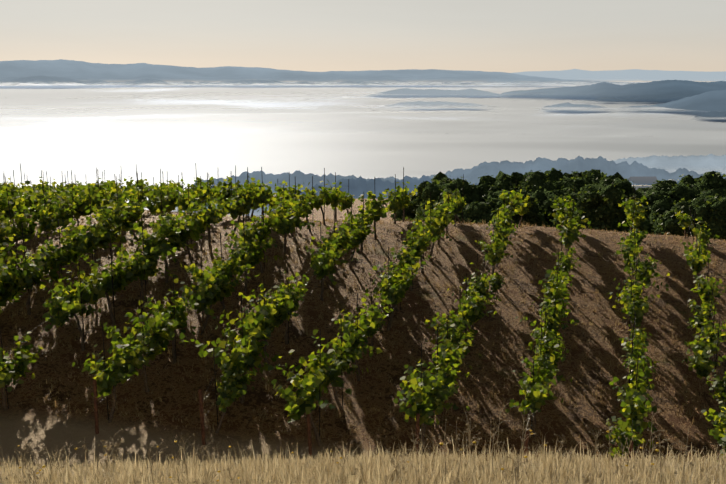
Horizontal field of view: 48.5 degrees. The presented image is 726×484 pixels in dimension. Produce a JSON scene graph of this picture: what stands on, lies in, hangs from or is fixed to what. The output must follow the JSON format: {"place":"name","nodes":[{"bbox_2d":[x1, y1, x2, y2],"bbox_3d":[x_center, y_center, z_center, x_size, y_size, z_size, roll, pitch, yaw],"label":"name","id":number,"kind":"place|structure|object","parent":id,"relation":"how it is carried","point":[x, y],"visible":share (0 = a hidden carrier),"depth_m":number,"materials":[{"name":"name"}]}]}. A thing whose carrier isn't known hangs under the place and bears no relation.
{"place":"outdoors","nodes":[
{"label":"outdoors","id":0,"kind":"place"},
{"bbox_2d":[0,59,638,87],"bbox_3d":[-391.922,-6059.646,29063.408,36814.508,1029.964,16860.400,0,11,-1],"label":"ridge","id":1,"kind":"structure","parent":0,"point":[59,71],"depth_m":27796.40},
{"bbox_2d":[0,82,724,130],"bbox_3d":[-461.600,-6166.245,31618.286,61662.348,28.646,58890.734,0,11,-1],"label":"fog wisps","id":2,"kind":"object","parent":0,"point":[259,97],"visible":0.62,"depth_m":8749.52,"materials":[{"name":"white"}]},
{"bbox_2d":[0,199,725,483],"bbox_3d":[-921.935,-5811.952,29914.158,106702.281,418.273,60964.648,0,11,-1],"label":"ground","id":3,"kind":"structure","parent":0,"point":[44,425],"depth_m":23.80,"materials":[{"name":"brown soil"}]},
{"bbox_2d":[17,430,658,480],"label":"weed flowers","id":4,"kind":"object","parent":3,"relation":"on","point":[44,466],"visible":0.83,"depth_m":6.56,"materials":[{"name":"orange plant"}]},
{"bbox_2d":[0,163,725,446],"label":"vine stakes","id":5,"kind":"object","parent":3,"relation":"on","point":[4,177],"visible":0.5,"depth_m":26.25,"materials":[{"name":"brown wood"}]},
{"bbox_2d":[0,181,725,433],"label":"trellis wires","id":6,"kind":"object","parent":5,"relation":"attached to","point":[315,287],"visible":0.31,"depth_m":24.43,"materials":[{"name":"silver metal"}]},
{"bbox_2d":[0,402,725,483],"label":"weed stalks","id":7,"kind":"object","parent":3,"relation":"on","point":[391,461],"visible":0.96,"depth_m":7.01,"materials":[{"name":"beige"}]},
{"bbox_2d":[93,379,632,457],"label":"end posts","id":8,"kind":"object","parent":3,"relation":"on","point":[203,426],"visible":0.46,"depth_m":19.16,"materials":[{"name":"brown wood"}]},
{"bbox_2d":[0,175,725,461],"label":"vine","id":9,"kind":"object","parent":3,"relation":"on","point":[300,405],"depth_m":24.71,"materials":[{"name":"green plant"}]},
{"bbox_2d":[632,185,652,189],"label":"house walls","id":10,"kind":"structure","parent":3,"relation":"on","point":[641,186],"depth_m":312.80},
{"bbox_2d":[628,176,657,183],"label":"house roof","id":11,"kind":"structure","parent":10,"relation":"on","point":[643,180],"depth_m":310.88,"materials":[{"name":"grey"}]},
{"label":"tree trunks","id":12,"kind":"object","parent":3,"relation":"on","visible":0},
{"bbox_2d":[392,168,725,239],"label":"trees","id":13,"kind":"object","parent":12,"relation":"on","point":[682,189],"visible":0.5,"depth_m":106.58,"materials":[{"name":"green plant"}]},
{"bbox_2d":[0,82,725,216],"bbox_3d":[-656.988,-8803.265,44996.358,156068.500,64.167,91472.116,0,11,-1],"label":"fog layer","id":14,"kind":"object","parent":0,"point":[384,144],"depth_m":3967.86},
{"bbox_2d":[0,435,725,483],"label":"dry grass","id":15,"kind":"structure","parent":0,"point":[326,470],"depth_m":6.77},
{"bbox_2d":[0,0,725,81],"label":"sky","id":16,"kind":"structure","parent":0,"point":[508,36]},
{"bbox_2d":[1,209,725,461],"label":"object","id":17,"kind":"structure","parent":0,"point":[320,316],"depth_m":25.31,"materials":[{"name":"brown soil"}]},
{"bbox_2d":[367,88,509,97],"bbox_3d":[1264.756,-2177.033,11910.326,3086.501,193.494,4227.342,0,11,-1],"label":"ridge","id":18,"kind":"structure","parent":0,"point":[403,92],"depth_m":11250.80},
{"bbox_2d":[384,101,494,108],"bbox_3d":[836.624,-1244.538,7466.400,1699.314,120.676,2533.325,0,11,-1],"label":"ridge","id":19,"kind":"structure","parent":0,"point":[428,104],"depth_m":7191.60,"materials":[{"name":"grey"}]},
{"bbox_2d":[174,156,724,216],"bbox_3d":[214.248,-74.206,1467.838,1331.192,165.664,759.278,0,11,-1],"label":"hill","id":20,"kind":"structure","parent":0,"point":[624,169],"depth_m":1449.27,"materials":[{"name":"blue"}]},
{"bbox_2d":[298,175,679,199],"bbox_3d":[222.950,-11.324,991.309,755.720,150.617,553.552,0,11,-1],"label":"hill","id":21,"kind":"structure","parent":0,"point":[359,186],"depth_m":979.87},
{"bbox_2d":[489,69,725,83],"bbox_3d":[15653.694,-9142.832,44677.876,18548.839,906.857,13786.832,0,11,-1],"label":"ridge","id":22,"kind":"object","parent":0,"point":[622,75],"visible":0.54,"depth_m":43423.70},
{"bbox_2d":[498,80,725,104],"bbox_3d":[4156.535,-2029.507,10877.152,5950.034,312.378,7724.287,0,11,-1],"label":"ridge","id":23,"kind":"structure","parent":0,"point":[663,90],"depth_m":10303.43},
{"bbox_2d":[542,90,725,120],"bbox_3d":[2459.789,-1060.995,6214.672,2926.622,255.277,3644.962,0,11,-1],"label":"ridge","id":24,"kind":"structure","parent":0,"point":[710,104],"depth_m":5845.65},
{"bbox_2d":[614,154,725,172],"bbox_3d":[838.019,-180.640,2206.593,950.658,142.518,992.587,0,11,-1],"label":"hill","id":25,"kind":"structure","parent":0,"point":[702,163],"depth_m":2089.67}
]}

